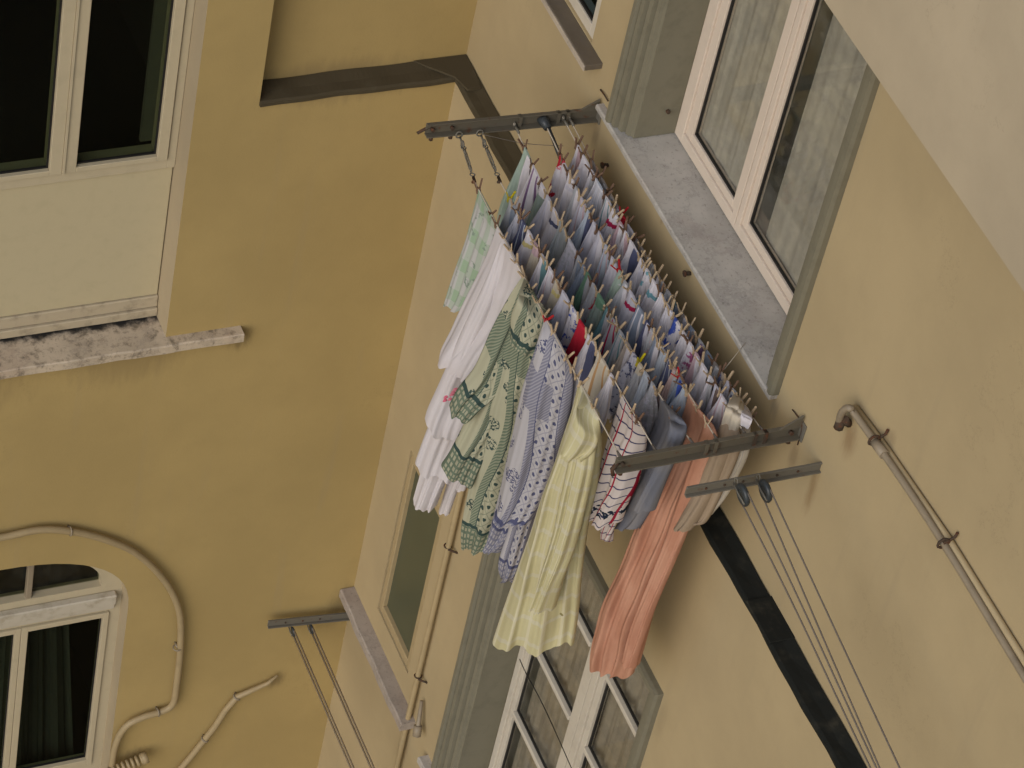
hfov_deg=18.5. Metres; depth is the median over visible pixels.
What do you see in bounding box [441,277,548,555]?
bedspread
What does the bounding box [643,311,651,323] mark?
clothes peg
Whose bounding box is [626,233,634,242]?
clothes peg
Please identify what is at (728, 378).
clothes peg
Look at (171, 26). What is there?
window
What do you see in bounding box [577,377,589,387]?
clothes peg
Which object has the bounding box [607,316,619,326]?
clothes peg
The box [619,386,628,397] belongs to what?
clothes peg
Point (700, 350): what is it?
hanging cloth
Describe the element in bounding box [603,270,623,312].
hanging cloth
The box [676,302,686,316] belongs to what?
clothes peg
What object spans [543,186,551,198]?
clothes peg
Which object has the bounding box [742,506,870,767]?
cord
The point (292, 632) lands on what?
pulley
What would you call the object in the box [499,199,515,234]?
hanging cloth
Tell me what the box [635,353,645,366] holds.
clothes peg
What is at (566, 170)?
clothes peg
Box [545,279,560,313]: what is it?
hanging cloth
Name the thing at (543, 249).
clothes peg
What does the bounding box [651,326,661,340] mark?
clothes peg
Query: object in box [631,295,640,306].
clothes peg
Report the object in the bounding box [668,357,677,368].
clothes peg
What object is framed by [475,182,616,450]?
washing line
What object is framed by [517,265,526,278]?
clothes peg
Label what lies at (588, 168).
clothes peg
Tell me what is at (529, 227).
clothes peg
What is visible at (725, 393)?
hanging cloth
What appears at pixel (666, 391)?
hanging cloth
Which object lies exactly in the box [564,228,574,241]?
clothes peg
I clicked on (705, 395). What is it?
hanging cloth
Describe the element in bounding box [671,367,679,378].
clothes peg
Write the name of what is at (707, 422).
clothes peg
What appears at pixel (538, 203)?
hanging cloth
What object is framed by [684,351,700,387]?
hanging cloth
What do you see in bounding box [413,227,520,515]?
bed sheet
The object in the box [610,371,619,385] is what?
clothes peg
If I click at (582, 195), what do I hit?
clothes peg
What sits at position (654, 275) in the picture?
clothes peg
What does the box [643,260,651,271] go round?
clothes peg
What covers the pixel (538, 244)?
clothes peg
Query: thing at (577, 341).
hanging cloth
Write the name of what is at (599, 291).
clothes peg
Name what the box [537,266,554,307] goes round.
hanging cloth
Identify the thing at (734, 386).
clothes peg
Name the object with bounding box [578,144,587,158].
clothes peg
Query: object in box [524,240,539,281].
hanging cloth
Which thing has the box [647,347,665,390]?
hanging cloth
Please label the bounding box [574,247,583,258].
clothes peg
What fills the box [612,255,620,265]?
clothes peg
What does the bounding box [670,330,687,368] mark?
hanging cloth
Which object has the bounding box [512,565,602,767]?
curtain
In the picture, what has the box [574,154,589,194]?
hanging cloth
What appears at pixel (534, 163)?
clothes peg
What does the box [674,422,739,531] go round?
trousers
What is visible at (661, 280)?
clothes peg
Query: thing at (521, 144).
clothes peg
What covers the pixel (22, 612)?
window
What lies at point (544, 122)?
line hook
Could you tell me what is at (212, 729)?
wall pipe
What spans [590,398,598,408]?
clothes peg
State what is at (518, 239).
hanging cloth
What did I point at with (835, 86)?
curtain
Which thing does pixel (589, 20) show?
window
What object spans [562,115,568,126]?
line hook
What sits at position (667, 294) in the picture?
hanging cloth
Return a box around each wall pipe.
[0,525,183,767]
[177,674,277,767]
[394,491,463,767]
[833,404,1023,682]
[853,404,1023,666]
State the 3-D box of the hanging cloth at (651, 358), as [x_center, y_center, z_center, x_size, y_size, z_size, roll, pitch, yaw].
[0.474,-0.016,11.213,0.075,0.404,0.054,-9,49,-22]
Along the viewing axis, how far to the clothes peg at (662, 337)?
11.06 m
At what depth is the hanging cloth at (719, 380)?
11.00 m
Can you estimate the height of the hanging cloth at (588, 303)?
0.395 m
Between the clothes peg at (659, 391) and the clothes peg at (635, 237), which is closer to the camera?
the clothes peg at (659, 391)
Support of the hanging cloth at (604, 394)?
hanging from the washing line at (607, 369)
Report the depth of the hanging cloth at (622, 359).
11.11 m
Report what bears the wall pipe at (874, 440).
attached to the apartment building at (898, 310)
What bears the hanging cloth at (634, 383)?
hanging from the washing line at (581, 262)
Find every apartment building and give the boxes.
[0,0,480,767]
[318,0,1023,767]
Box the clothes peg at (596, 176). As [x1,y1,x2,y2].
[591,172,602,180]
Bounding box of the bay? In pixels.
[824,0,1023,290]
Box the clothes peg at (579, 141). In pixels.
[574,135,583,149]
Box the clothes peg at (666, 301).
[662,294,671,307]
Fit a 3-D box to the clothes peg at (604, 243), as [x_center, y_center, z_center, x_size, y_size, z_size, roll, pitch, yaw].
[0.338,-0.519,11.430,0.042,0.058,0.013,-1,36,-4]
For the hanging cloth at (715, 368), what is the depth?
11.03 m
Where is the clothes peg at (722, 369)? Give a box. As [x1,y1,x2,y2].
[717,362,726,376]
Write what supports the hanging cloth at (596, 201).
hanging from the washing line at (589, 167)
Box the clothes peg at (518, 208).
[511,203,520,213]
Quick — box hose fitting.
[107,751,149,767]
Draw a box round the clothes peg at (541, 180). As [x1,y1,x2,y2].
[537,176,548,184]
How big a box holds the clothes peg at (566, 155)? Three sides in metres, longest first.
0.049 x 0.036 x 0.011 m
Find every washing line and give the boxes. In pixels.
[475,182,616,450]
[500,182,651,443]
[513,123,689,440]
[547,128,712,433]
[562,116,741,427]
[573,126,759,427]
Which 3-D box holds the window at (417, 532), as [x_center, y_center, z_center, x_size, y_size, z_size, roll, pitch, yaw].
[-0.453,0.824,14.454,0.036,1.091,0.403,-9,49,-22]
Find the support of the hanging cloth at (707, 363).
hanging from the washing line at (660, 279)
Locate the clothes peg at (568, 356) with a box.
[563,351,574,360]
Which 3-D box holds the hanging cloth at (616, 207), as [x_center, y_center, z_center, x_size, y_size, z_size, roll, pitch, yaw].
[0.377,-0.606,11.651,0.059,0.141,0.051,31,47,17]
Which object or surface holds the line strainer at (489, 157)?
attached to the laundry bracket at (587, 114)
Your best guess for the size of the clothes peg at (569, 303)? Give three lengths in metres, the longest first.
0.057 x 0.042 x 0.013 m
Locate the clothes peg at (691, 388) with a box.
[684,383,694,396]
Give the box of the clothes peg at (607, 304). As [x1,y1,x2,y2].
[602,299,612,310]
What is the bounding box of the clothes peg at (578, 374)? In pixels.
[574,369,582,380]
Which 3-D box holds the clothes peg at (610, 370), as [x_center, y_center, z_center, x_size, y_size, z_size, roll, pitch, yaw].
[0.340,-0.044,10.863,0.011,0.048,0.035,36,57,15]
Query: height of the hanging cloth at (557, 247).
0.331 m
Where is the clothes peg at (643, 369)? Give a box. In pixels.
[639,363,654,374]
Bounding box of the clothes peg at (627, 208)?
[618,206,628,216]
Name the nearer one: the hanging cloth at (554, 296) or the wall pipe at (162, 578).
the hanging cloth at (554, 296)
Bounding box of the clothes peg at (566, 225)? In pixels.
[559,219,571,231]
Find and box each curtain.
[0,582,72,765]
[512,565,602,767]
[587,667,648,767]
[701,0,791,189]
[765,14,866,285]
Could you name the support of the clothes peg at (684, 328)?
attached to the washing line at (589, 167)
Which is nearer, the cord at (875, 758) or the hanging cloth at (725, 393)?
the cord at (875, 758)
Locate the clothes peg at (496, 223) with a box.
[492,215,500,228]
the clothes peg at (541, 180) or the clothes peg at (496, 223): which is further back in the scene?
the clothes peg at (541, 180)
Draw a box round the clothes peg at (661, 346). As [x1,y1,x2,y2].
[657,338,668,349]
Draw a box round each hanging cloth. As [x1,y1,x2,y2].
[497,147,531,226]
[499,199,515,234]
[504,211,519,245]
[510,219,526,254]
[515,229,533,268]
[516,165,539,222]
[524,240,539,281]
[525,195,551,243]
[526,182,545,226]
[529,253,546,296]
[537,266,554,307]
[540,207,558,255]
[545,221,567,269]
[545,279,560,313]
[549,154,567,208]
[549,290,569,340]
[555,173,574,218]
[555,238,575,291]
[560,304,576,351]
[563,185,578,232]
[564,255,581,292]
[565,319,585,364]
[566,264,585,302]
[568,144,581,176]
[568,197,586,238]
[569,271,591,311]
[569,334,594,416]
[571,209,591,250]
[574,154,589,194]
[575,220,596,262]
[579,169,594,200]
[579,283,596,324]
[583,351,608,401]
[584,293,604,334]
[585,231,603,279]
[586,178,604,221]
[588,160,599,175]
[592,306,610,346]
[593,317,617,364]
[593,372,614,433]
[594,244,609,290]
[595,196,611,228]
[599,176,607,203]
[600,208,618,252]
[600,256,617,299]
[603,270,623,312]
[604,329,624,369]
[607,341,631,422]
[608,191,613,206]
[608,279,628,320]
[609,220,623,256]
[609,352,636,416]
[611,362,642,426]
[613,230,628,264]
[614,203,618,212]
[617,289,636,332]
[620,239,639,283]
[621,215,625,224]
[623,304,643,348]
[627,224,633,242]
[628,258,643,295]
[630,370,649,409]
[633,319,649,357]
[634,238,639,250]
[635,268,650,303]
[635,381,657,441]
[638,246,645,262]
[639,327,652,363]
[640,278,657,316]
[642,337,658,375]
[646,257,653,280]
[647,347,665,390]
[648,292,665,329]
[654,274,660,286]
[655,303,672,338]
[656,359,672,398]
[657,368,677,410]
[658,317,680,356]
[659,281,665,294]
[664,289,671,307]
[666,377,681,404]
[669,384,687,416]
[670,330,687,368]
[673,301,679,319]
[676,341,693,381]
[678,313,688,332]
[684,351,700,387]
[686,325,695,348]
[690,362,707,401]
[693,338,704,358]
[696,375,713,412]
[704,350,712,371]
[704,384,718,415]
[706,361,718,381]
[707,393,726,431]
[711,372,723,394]
[718,381,729,399]
[721,393,743,430]
[726,388,735,403]
[740,406,752,428]
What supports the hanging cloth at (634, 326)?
hanging from the washing line at (627, 287)
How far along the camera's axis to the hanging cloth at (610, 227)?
11.58 m
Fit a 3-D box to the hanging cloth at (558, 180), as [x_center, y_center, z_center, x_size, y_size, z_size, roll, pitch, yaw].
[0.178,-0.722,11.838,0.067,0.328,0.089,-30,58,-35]
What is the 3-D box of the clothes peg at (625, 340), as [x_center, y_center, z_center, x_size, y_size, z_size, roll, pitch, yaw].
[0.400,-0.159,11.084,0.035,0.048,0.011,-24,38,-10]
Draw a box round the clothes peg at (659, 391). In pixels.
[654,385,663,396]
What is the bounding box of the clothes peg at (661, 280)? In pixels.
[657,273,667,285]
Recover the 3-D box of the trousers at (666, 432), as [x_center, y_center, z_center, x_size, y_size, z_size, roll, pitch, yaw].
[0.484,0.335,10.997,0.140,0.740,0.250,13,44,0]
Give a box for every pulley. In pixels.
[288,627,294,636]
[307,624,313,633]
[733,477,749,506]
[755,473,771,502]
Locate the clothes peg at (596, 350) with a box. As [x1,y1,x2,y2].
[594,341,603,355]
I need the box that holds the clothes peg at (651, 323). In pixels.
[647,318,653,330]
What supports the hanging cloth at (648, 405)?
hanging from the washing line at (581, 262)
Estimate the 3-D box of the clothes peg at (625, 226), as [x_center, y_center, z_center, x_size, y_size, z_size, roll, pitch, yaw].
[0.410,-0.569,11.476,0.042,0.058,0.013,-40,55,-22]
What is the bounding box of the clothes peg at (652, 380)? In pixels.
[647,376,656,384]
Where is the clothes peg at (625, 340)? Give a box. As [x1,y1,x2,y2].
[619,332,628,343]
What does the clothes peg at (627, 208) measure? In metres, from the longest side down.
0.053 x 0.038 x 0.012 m
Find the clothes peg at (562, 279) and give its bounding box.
[555,276,563,290]
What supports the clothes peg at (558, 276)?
attached to the washing line at (607, 369)
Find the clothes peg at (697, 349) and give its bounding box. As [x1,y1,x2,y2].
[692,345,701,354]
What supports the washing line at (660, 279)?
attached to the laundry bracket at (587, 114)
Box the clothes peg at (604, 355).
[598,350,608,362]
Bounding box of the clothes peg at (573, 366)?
[566,356,577,373]
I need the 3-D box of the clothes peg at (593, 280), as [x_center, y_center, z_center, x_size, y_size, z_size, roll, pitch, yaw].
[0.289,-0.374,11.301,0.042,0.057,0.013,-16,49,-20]
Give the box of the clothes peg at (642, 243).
[637,239,645,249]
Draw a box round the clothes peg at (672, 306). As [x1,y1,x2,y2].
[664,299,675,315]
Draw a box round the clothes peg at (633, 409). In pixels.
[629,403,635,413]
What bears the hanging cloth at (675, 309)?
hanging from the washing line at (660, 279)
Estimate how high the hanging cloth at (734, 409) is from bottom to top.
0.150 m
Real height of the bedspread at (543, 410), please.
1.344 m
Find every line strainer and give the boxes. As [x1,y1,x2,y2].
[455,131,475,183]
[476,129,501,183]
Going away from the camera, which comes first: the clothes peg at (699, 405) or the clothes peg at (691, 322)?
the clothes peg at (699, 405)
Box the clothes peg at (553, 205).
[550,198,557,211]
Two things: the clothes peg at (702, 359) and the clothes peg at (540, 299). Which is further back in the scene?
the clothes peg at (540, 299)
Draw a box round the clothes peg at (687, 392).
[685,383,690,396]
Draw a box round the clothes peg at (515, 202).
[509,196,518,209]
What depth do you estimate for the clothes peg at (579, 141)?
11.79 m
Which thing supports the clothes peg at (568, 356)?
attached to the washing line at (549, 325)
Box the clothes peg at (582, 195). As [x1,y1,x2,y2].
[577,187,587,201]
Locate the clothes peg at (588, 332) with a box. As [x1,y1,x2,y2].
[584,324,592,338]
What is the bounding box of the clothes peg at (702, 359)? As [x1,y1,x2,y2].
[694,351,704,365]
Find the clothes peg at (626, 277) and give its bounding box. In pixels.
[621,274,629,282]
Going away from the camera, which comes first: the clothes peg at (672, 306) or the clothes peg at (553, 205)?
the clothes peg at (672, 306)
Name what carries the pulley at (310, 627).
attached to the laundry bracket at (306, 620)
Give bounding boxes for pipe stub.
[412,700,422,737]
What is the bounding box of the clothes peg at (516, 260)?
[510,253,519,264]
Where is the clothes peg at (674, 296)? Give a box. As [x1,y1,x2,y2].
[670,291,677,303]
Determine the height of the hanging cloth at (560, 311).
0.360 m
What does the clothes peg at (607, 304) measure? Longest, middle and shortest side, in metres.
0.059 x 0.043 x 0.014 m
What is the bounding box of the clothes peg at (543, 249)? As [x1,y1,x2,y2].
[537,244,546,257]
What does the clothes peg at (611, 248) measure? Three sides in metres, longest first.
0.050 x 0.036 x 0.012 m
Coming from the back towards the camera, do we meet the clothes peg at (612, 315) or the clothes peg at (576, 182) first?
the clothes peg at (576, 182)
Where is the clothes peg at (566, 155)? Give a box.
[560,152,568,164]
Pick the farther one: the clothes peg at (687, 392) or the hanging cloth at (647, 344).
the hanging cloth at (647, 344)
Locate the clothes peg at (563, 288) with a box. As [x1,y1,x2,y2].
[557,282,567,293]
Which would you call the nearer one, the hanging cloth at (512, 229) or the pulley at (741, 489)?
the pulley at (741, 489)
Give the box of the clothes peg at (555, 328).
[550,321,558,335]
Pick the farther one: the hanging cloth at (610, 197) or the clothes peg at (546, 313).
the hanging cloth at (610, 197)
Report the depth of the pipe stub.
14.54 m
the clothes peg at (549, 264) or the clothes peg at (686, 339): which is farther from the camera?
the clothes peg at (549, 264)
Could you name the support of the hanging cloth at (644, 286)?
hanging from the washing line at (589, 167)
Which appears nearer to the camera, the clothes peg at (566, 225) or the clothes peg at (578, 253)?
the clothes peg at (578, 253)
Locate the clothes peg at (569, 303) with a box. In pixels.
[563,296,573,308]
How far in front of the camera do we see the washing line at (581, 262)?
11.52 m
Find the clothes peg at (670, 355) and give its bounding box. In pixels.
[664,349,675,361]
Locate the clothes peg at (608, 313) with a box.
[606,306,616,317]
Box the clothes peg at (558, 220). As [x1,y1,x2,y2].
[555,211,564,225]
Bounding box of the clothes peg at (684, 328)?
[679,323,688,334]
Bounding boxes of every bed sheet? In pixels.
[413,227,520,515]
[493,382,601,656]
[590,394,717,678]
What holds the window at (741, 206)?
in the apartment building at (898, 310)
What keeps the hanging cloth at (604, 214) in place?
hanging from the washing line at (589, 167)
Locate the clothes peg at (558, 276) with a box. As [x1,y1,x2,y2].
[552,268,563,283]
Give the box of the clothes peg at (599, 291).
[594,284,603,296]
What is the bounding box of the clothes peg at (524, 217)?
[517,207,530,223]
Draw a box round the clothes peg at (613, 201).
[610,194,617,204]
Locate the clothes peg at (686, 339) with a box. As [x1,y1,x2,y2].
[682,334,693,344]
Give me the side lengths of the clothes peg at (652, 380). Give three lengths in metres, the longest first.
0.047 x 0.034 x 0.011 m
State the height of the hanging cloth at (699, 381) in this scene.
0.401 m
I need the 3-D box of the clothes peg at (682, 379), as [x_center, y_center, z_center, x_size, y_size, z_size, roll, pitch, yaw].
[0.590,-0.005,10.908,0.041,0.057,0.013,-50,25,-13]
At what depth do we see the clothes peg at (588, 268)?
11.34 m
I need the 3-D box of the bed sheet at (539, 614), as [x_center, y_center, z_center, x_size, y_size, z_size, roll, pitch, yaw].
[0.182,0.526,11.241,0.282,1.382,0.271,-9,49,-22]
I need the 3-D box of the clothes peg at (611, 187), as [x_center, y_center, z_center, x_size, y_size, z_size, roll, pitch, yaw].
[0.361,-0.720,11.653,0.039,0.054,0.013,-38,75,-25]
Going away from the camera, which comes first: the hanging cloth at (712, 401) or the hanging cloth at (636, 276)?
the hanging cloth at (712, 401)
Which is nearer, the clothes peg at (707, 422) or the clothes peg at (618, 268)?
the clothes peg at (707, 422)
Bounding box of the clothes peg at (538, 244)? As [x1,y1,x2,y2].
[530,238,540,250]
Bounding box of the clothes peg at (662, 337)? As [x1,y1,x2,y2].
[655,332,664,347]
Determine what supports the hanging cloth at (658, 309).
hanging from the washing line at (589, 167)
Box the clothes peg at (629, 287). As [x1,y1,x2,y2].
[622,281,631,291]
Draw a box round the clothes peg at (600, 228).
[594,223,606,234]
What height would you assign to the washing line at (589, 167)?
0.085 m
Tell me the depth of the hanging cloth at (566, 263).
11.48 m
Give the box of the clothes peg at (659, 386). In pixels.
[653,381,662,394]
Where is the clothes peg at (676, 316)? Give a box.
[670,312,682,319]
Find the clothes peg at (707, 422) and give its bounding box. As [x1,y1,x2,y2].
[703,414,712,427]
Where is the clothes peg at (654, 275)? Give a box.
[648,271,657,282]
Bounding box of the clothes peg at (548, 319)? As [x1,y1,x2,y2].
[542,315,553,321]
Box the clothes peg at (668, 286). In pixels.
[663,281,671,292]
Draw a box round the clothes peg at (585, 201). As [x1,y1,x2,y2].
[580,197,591,206]
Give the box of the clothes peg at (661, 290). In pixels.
[656,283,664,296]
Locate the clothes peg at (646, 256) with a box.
[641,250,651,260]
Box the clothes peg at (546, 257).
[540,250,548,264]
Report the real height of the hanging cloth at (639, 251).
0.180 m
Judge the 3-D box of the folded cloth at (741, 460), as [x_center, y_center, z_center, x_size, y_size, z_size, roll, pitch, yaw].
[0.764,0.276,10.952,0.115,0.420,0.217,24,45,11]
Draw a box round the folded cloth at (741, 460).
[712,426,750,513]
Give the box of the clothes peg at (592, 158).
[585,150,594,162]
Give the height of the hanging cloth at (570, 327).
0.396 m
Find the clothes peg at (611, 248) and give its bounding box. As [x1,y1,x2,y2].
[604,244,616,253]
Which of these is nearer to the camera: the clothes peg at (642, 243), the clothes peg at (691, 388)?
the clothes peg at (691, 388)
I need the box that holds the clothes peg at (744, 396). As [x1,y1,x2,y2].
[736,392,747,399]
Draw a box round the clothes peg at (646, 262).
[641,257,650,268]
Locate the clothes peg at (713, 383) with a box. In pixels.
[706,376,717,386]
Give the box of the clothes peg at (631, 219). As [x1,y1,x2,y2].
[623,215,634,225]
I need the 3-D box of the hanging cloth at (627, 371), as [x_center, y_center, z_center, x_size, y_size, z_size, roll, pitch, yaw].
[0.391,0.013,11.126,0.109,0.318,0.052,-9,49,-22]
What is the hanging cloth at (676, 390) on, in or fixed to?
hanging from the washing line at (627, 287)
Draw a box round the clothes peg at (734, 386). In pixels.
[729,380,738,392]
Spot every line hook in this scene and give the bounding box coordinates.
[513,121,519,133]
[537,116,558,158]
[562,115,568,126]
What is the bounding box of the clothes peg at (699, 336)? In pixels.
[694,328,703,342]
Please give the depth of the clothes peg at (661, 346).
11.04 m
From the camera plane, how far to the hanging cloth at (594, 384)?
10.96 m
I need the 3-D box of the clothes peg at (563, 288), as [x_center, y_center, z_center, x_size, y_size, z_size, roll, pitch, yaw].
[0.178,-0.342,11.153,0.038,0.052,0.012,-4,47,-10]
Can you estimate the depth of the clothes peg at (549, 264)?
11.24 m
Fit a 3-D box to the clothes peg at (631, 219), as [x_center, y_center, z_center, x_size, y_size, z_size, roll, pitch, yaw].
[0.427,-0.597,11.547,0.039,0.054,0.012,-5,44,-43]
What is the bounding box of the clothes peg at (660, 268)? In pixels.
[654,264,663,273]
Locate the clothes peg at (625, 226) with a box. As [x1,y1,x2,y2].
[619,219,627,233]
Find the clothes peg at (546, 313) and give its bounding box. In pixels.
[540,308,549,318]
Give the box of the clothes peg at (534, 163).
[529,158,538,167]
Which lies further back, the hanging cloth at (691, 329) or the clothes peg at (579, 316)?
the hanging cloth at (691, 329)
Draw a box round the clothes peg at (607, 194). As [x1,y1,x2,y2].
[602,189,612,199]
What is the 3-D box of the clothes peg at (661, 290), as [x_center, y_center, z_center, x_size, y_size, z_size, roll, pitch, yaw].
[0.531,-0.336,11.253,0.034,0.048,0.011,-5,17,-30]
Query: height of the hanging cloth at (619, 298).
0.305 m
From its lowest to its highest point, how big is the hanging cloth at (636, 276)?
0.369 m
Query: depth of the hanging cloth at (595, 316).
11.29 m
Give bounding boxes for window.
[0,0,194,189]
[0,565,121,767]
[379,453,442,669]
[489,606,638,767]
[569,0,601,38]
[675,0,821,314]
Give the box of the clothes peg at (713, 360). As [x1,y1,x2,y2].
[707,353,718,364]
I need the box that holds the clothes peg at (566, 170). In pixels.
[563,164,573,175]
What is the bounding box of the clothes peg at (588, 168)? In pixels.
[584,160,592,171]
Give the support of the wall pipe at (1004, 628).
attached to the apartment building at (898, 310)
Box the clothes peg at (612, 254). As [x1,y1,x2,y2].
[608,246,616,260]
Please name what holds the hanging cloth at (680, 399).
hanging from the washing line at (627, 287)
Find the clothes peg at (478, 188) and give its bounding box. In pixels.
[473,178,482,193]
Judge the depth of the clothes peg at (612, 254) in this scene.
11.38 m
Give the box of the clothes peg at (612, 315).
[609,308,614,320]
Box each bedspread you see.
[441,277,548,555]
[483,321,572,582]
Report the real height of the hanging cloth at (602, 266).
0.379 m
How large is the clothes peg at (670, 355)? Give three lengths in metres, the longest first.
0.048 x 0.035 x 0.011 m
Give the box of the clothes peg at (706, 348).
[702,341,708,351]
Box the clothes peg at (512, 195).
[506,191,515,202]
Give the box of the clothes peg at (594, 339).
[587,332,600,344]
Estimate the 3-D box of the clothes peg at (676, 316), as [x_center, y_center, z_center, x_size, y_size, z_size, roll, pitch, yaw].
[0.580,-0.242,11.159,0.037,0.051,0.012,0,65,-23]
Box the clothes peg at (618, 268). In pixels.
[610,259,621,271]
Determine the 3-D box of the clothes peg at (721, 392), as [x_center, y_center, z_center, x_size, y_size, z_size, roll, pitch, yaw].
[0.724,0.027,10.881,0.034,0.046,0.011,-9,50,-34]
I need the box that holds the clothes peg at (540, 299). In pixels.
[532,294,543,302]
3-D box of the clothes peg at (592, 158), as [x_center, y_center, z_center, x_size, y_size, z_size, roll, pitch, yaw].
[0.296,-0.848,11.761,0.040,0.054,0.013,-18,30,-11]
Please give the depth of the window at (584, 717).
13.42 m
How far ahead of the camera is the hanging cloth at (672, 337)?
11.18 m
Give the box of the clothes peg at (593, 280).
[587,272,597,286]
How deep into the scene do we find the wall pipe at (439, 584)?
14.20 m
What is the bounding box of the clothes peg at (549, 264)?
[545,258,554,269]
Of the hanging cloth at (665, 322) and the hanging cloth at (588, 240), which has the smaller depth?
the hanging cloth at (665, 322)
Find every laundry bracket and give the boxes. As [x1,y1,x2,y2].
[267,612,349,628]
[417,99,600,140]
[610,415,806,476]
[684,461,822,497]
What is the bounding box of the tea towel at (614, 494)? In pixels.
[589,395,646,541]
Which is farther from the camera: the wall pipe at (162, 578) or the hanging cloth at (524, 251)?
the wall pipe at (162, 578)
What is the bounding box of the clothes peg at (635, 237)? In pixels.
[631,232,644,241]
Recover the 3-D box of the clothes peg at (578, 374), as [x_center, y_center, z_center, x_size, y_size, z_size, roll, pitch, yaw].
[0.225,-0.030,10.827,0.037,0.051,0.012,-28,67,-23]
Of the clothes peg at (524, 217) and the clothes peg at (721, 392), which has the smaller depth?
the clothes peg at (721, 392)
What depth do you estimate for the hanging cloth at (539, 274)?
11.32 m
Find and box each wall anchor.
[600,162,608,168]
[682,270,690,276]
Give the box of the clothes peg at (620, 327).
[615,321,626,332]
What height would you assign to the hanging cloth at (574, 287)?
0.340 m
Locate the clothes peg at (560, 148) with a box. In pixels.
[558,143,561,157]
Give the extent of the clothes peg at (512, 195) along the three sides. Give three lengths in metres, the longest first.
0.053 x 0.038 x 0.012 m
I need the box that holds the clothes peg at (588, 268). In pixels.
[583,264,591,275]
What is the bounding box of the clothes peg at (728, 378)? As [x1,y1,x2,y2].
[723,371,733,384]
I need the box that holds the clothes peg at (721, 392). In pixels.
[717,386,726,397]
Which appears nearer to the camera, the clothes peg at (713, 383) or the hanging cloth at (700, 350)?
the clothes peg at (713, 383)
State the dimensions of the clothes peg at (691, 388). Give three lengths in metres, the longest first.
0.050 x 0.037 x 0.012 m
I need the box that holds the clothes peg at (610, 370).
[607,364,614,375]
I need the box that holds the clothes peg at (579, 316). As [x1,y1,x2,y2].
[576,308,584,323]
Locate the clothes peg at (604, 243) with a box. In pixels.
[599,234,610,248]
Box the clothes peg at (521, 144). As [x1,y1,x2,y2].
[517,138,527,150]
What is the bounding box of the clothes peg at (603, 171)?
[596,166,606,180]
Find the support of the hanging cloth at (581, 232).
hanging from the washing line at (627, 287)
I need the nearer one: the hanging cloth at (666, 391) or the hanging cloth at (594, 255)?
the hanging cloth at (666, 391)
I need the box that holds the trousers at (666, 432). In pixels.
[614,397,686,530]
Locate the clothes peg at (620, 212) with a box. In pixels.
[612,209,624,217]
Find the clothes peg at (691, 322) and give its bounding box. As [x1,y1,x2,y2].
[685,316,695,329]
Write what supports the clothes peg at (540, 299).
attached to the washing line at (549, 325)
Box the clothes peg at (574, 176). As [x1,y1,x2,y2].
[568,169,578,183]
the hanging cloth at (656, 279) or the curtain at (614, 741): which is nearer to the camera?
the hanging cloth at (656, 279)
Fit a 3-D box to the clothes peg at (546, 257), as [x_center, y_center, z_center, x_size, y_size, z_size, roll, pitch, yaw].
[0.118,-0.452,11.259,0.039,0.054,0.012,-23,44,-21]
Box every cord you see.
[293,637,351,767]
[294,629,354,767]
[311,633,371,767]
[312,627,374,767]
[482,134,559,145]
[519,659,571,767]
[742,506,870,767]
[748,492,876,767]
[764,502,879,767]
[770,489,900,767]
[792,409,801,444]
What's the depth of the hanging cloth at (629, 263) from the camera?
11.46 m
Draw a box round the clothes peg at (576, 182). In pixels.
[572,177,579,188]
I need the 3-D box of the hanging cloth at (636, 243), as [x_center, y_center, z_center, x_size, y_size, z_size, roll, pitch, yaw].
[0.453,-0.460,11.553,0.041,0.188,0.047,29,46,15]
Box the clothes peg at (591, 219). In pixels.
[589,213,598,222]
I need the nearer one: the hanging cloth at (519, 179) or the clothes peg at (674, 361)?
the clothes peg at (674, 361)
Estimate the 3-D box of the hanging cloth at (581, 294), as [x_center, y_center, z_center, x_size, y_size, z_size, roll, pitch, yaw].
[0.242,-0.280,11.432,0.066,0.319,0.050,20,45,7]
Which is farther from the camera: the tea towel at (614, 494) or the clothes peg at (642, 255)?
the clothes peg at (642, 255)
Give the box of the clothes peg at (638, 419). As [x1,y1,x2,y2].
[634,412,644,424]
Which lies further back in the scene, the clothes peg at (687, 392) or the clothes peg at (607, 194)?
the clothes peg at (607, 194)
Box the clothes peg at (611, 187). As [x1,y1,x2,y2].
[606,183,614,193]
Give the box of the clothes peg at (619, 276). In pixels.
[618,270,630,278]
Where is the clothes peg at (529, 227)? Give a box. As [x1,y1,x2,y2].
[524,224,534,231]
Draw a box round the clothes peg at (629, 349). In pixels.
[625,343,636,355]
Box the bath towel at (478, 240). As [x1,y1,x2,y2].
[443,190,496,312]
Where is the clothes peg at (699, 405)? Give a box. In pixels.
[693,400,702,412]
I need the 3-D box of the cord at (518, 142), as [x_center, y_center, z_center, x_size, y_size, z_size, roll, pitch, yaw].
[0.041,-0.915,11.767,0.325,0.064,0.004,-2,46,-15]
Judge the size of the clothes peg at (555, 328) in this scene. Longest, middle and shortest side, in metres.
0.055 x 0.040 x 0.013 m
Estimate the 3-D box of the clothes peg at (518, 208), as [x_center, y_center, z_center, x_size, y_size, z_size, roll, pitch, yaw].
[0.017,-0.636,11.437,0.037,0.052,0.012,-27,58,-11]
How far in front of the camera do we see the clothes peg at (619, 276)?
11.31 m
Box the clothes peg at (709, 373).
[703,366,711,377]
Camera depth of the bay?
8.72 m
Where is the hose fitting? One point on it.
(143, 756)
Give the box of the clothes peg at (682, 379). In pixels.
[673,373,688,386]
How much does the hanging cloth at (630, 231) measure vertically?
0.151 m
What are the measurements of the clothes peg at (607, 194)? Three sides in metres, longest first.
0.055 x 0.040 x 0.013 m
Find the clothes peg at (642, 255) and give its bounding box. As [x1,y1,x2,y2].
[637,250,645,261]
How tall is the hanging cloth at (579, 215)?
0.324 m

